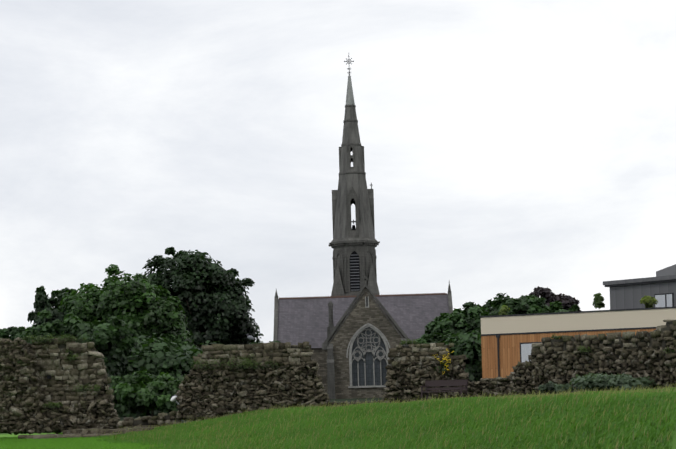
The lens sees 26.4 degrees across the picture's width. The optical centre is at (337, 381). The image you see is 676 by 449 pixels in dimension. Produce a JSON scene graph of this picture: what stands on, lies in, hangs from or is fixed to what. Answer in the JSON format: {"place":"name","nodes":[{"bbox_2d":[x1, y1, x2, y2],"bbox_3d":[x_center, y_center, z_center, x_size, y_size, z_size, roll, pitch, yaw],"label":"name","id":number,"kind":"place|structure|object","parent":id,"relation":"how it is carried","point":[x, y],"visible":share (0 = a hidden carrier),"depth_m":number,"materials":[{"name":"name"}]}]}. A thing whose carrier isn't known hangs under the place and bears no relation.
{"place":"outdoors","nodes":[
{"label":"outdoors","id":0,"kind":"place"},
{"bbox_2d":[0,398,675,448],"bbox_3d":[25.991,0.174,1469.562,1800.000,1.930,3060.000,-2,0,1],"label":"ground","id":1,"kind":"structure","parent":0,"point":[3,435],"depth_m":71.43,"materials":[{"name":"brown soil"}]},
{"bbox_2d":[0,326,31,343],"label":"conifer tree","id":2,"kind":"object","parent":1,"relation":"on","point":[13,332],"visible":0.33,"depth_m":104.16,"materials":[{"name":"green plant"}]},
{"bbox_2d":[27,285,75,326],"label":"conifer tree","id":3,"kind":"object","parent":1,"relation":"on","point":[42,302],"visible":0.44,"depth_m":111.28,"materials":[{"name":"green plant"}]},
{"bbox_2d":[22,309,139,376],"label":"tree","id":4,"kind":"object","parent":1,"relation":"on","point":[106,337],"visible":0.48,"depth_m":82.91,"materials":[{"name":"green plant"}]},
{"bbox_2d":[18,427,153,438],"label":"ruin foundation slabs","id":5,"kind":"structure","parent":1,"relation":"on","point":[80,432],"depth_m":54.55,"materials":[{"name":"grey stone"}]},
{"bbox_2d":[0,436,183,448],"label":"lawn","id":6,"kind":"structure","parent":1,"relation":"on","point":[15,442],"depth_m":47.41,"materials":[{"name":"green plant"}]},
{"bbox_2d":[58,264,195,356],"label":"lime tree","id":7,"kind":"object","parent":1,"relation":"on","point":[135,306],"visible":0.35,"depth_m":97.89,"materials":[{"name":"green plant"}]},
{"bbox_2d":[109,369,185,416],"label":"undergrowth shrub","id":8,"kind":"object","parent":1,"relation":"on","point":[131,394],"visible":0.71,"depth_m":65.23,"materials":[{"name":"green plant"}]},
{"bbox_2d":[109,333,224,416],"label":"understorey tree","id":9,"kind":"object","parent":1,"relation":"on","point":[174,362],"visible":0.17,"depth_m":90.30,"materials":[{"name":"green plant"}]},
{"bbox_2d":[170,395,182,422],"bbox_3d":[-6.533,1.177,58.569,0.578,1.316,0.327,-2,0,1],"label":"floodlight","id":10,"kind":"object","parent":1,"relation":"on","point":[173,399],"visible":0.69,"depth_m":58.48,"materials":[{"name":"silver metal"}]},
{"bbox_2d":[141,247,263,348],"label":"dark beech tree","id":11,"kind":"object","parent":1,"relation":"on","point":[214,302],"visible":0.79,"depth_m":125.40,"materials":[{"name":"green plant"}]},
{"bbox_2d":[192,340,280,347],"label":"understorey tree","id":12,"kind":"object","parent":1,"relation":"on","point":[274,341],"depth_m":135.40,"materials":[{"name":"green plant"}]},
{"bbox_2d":[0,320,675,434],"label":"ruin wall stones","id":13,"kind":"object","parent":1,"relation":"on","point":[234,385],"visible":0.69,"depth_m":56.21,"materials":[{"name":"grey stone"}]},
{"bbox_2d":[20,335,44,342],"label":"wall tuft","id":14,"kind":"object","parent":13,"relation":"on","point":[35,339],"visible":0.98,"depth_m":55.44,"materials":[{"name":"green plant"}]},
{"bbox_2d":[43,402,62,407],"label":"wall tuft","id":15,"kind":"object","parent":13,"relation":"on","point":[51,404],"visible":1,"depth_m":55.33,"materials":[{"name":"green plant"}]},
{"bbox_2d":[38,333,71,342],"bbox_3d":[-10.972,-1.696,56.042,1.444,0.430,0.663,-2,0,1],"label":"wall tuft","id":16,"kind":"object","parent":13,"relation":"on","point":[57,338],"visible":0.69,"depth_m":55.93,"materials":[{"name":"green plant"}]},
{"bbox_2d":[64,349,79,361],"bbox_3d":[-10.333,-1.020,55.884,0.634,0.518,0.430,-2,0,1],"label":"wall tuft","id":17,"kind":"object","parent":13,"relation":"on","point":[70,357],"visible":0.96,"depth_m":55.79,"materials":[{"name":"green plant"}]},
{"bbox_2d":[67,336,86,342],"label":"wall tuft","id":18,"kind":"object","parent":13,"relation":"on","point":[76,339],"visible":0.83,"depth_m":55.96,"materials":[{"name":"green plant"}]},
{"bbox_2d":[73,383,99,391],"bbox_3d":[-9.687,0.229,55.468,1.075,0.367,0.518,-2,0,-7],"label":"wall tuft","id":19,"kind":"object","parent":13,"relation":"on","point":[88,386],"visible":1,"depth_m":55.46,"materials":[{"name":"green plant"}]},
{"bbox_2d":[191,352,259,369],"bbox_3d":[-4.513,-0.811,57.787,2.959,0.726,1.153,-2,0,1],"label":"wall tuft","id":20,"kind":"object","parent":13,"relation":"on","point":[238,363],"visible":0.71,"depth_m":57.65,"materials":[{"name":"green plant"}]},
{"bbox_2d":[231,357,279,369],"bbox_3d":[-3.350,-0.739,57.745,2.061,0.513,0.855,-2,0,1],"label":"wall tuft","id":21,"kind":"object","parent":13,"relation":"on","point":[262,366],"visible":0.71,"depth_m":57.64,"materials":[{"name":"green plant"}]},
{"bbox_2d":[399,338,418,345],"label":"wall tuft","id":22,"kind":"object","parent":13,"relation":"on","point":[408,342],"visible":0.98,"depth_m":57.86,"materials":[{"name":"green plant"}]},
{"bbox_2d":[550,334,562,339],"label":"wall tuft","id":23,"kind":"object","parent":13,"relation":"on","point":[555,337],"visible":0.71,"depth_m":55.62,"materials":[{"name":"green plant"}]},
{"bbox_2d":[578,345,592,352],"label":"wall tuft","id":24,"kind":"object","parent":13,"relation":"on","point":[582,349],"visible":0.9,"depth_m":54.50,"materials":[{"name":"green plant"}]},
{"bbox_2d":[0,320,675,430],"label":"ruin wall","id":25,"kind":"structure","parent":1,"relation":"on","point":[135,422],"depth_m":55.67,"materials":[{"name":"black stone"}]},
{"bbox_2d":[247,334,256,339],"bbox_3d":[-3.474,-1.798,57.764,0.474,0.290,0.150,-2,0,1],"label":"bird","id":26,"kind":"object","parent":25,"relation":"on","point":[250,337],"visible":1,"depth_m":57.72,"materials":[{"name":"grey"}]},
{"bbox_2d":[273,276,452,398],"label":"church","id":27,"kind":"structure","parent":1,"relation":"on","point":[315,322],"depth_m":165.51,"materials":[{"name":"stone"}]},
{"bbox_2d":[329,243,343,289],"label":"blind arch","id":28,"kind":"structure","parent":27,"relation":"attached to","point":[339,258],"depth_m":177.88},
{"bbox_2d":[344,241,361,291],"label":"louvered window","id":29,"kind":"structure","parent":27,"relation":"attached to","point":[354,274],"depth_m":177.16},
{"bbox_2d":[362,240,375,288],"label":"blind arch","id":30,"kind":"structure","parent":27,"relation":"attached to","point":[368,258],"depth_m":177.68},
{"bbox_2d":[374,241,379,279],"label":"church tower belfry face","id":31,"kind":"object","parent":27,"relation":"attached to","point":[375,256],"visible":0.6,"depth_m":178.59},
{"bbox_2d":[328,287,403,398],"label":"church gable","id":32,"kind":"structure","parent":1,"relation":"on","point":[359,316],"depth_m":151.78,"materials":[{"name":"grey stone"}]},
{"bbox_2d":[346,296,389,387],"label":"church window","id":33,"kind":"structure","parent":32,"relation":"in","point":[368,358],"depth_m":152.19,"materials":[{"name":"grey glass"}]},
{"bbox_2d":[415,332,453,348],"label":"bush","id":34,"kind":"object","parent":1,"relation":"on","point":[433,337],"visible":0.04,"depth_m":111.22,"materials":[{"name":"green plant"}]},
{"bbox_2d":[420,379,467,400],"bbox_3d":[4.115,0.364,55.814,1.800,0.860,0.560,-2,0,29],"label":"park bench","id":35,"kind":"object","parent":1,"relation":"on","point":[434,383],"visible":0.9,"depth_m":55.94,"materials":[{"name":"brown paint"}]},
{"bbox_2d":[420,301,495,344],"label":"tree","id":36,"kind":"object","parent":1,"relation":"on","point":[467,319],"visible":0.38,"depth_m":116.25,"materials":[{"name":"green plant"}]},
{"bbox_2d":[442,331,481,381],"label":"understorey tree","id":37,"kind":"object","parent":1,"relation":"on","point":[471,349],"visible":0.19,"depth_m":106.45,"materials":[{"name":"green plant"}]},
{"bbox_2d":[498,305,509,314],"bbox_3d":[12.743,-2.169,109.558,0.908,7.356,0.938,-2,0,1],"label":"bush","id":38,"kind":"object","parent":1,"relation":"on","point":[504,309],"visible":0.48,"depth_m":109.29,"materials":[{"name":"green plant"}]},
{"bbox_2d":[482,293,553,314],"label":"tree","id":39,"kind":"object","parent":1,"relation":"on","point":[530,304],"visible":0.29,"depth_m":119.68,"materials":[{"name":"green plant"}]},
{"bbox_2d":[522,286,580,310],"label":"copper beech tree","id":40,"kind":"object","parent":1,"relation":"on","point":[549,296],"visible":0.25,"depth_m":148.04,"materials":[{"name":"purple plant"}]},
{"bbox_2d":[538,381,573,393],"bbox_3d":[8.225,0.271,54.153,1.467,0.638,1.045,-2,0,1],"label":"juniper shrub","id":41,"kind":"object","parent":1,"relation":"on","point":[549,386],"visible":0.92,"depth_m":53.87,"materials":[{"name":"green plant"}]},
{"bbox_2d":[540,301,579,312],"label":"bush","id":42,"kind":"object","parent":1,"relation":"on","point":[556,306],"visible":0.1,"depth_m":115.47,"materials":[{"name":"green plant"}]},
{"bbox_2d":[480,307,675,378],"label":"hotel block","id":43,"kind":"structure","parent":1,"relation":"on","point":[504,338],"depth_m":83.84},
{"bbox_2d":[603,264,675,309],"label":"building","id":44,"kind":"structure","parent":43,"relation":"on","point":[660,287],"depth_m":90.71,"materials":[{"name":"grey metal"}]},
{"bbox_2d":[640,295,657,307],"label":"bush","id":45,"kind":"object","parent":43,"relation":"on","point":[648,301],"visible":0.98,"depth_m":85.76,"materials":[{"name":"green plant"}]},
{"bbox_2d":[592,293,604,308],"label":"tree","id":46,"kind":"object","parent":1,"relation":"on","point":[598,299],"visible":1,"depth_m":95.27,"materials":[{"name":"green plant"}]},
{"bbox_2d":[569,372,656,391],"bbox_3d":[10.049,0.084,52.646,3.232,0.943,1.964,-2,0,18],"label":"juniper shrub","id":47,"kind":"object","parent":1,"relation":"on","point":[590,381],"visible":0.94,"depth_m":52.17,"materials":[{"name":"green plant"}]},
{"bbox_2d":[0,0,675,342],"label":"sky","id":48,"kind":"structure","parent":0,"point":[513,148],"materials":[{"name":"white"}]},
{"bbox_2d":[331,76,379,296],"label":"church tower","id":49,"kind":"structure","parent":0,"point":[337,288],"depth_m":177.28,"materials":[{"name":"grey stone"}]},
{"bbox_2d":[333,106,374,238],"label":"church spire","id":50,"kind":"structure","parent":49,"relation":"on","point":[347,182],"depth_m":178.43,"materials":[{"name":"grey stone"}]},
{"bbox_2d":[332,145,374,237],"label":"church spire lucarnes","id":51,"kind":"object","parent":50,"relation":"attached to","point":[352,195],"visible":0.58,"depth_m":178.20,"materials":[{"name":"grey stone"}]},
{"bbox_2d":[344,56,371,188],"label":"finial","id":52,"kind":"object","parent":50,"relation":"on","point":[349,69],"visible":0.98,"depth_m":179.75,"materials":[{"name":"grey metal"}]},
{"bbox_2d":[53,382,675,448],"bbox_3d":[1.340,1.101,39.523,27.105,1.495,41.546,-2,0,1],"label":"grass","id":53,"kind":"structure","parent":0,"point":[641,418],"depth_m":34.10,"materials":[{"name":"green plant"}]},
{"bbox_2d":[434,349,453,378],"bbox_3d":[4.224,-0.725,57.584,0.850,1.207,0.520,-2,0,1],"label":"ragwort plant","id":54,"kind":"object","parent":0,"point":[442,368],"depth_m":57.53,"materials":[{"name":"yellow plant"}]},
{"bbox_2d":[521,344,531,361],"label":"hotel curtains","id":55,"kind":"object","parent":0,"point":[526,350],"visible":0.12,"depth_m":84.29,"materials":[{"name":"white fabric"}]}
]}

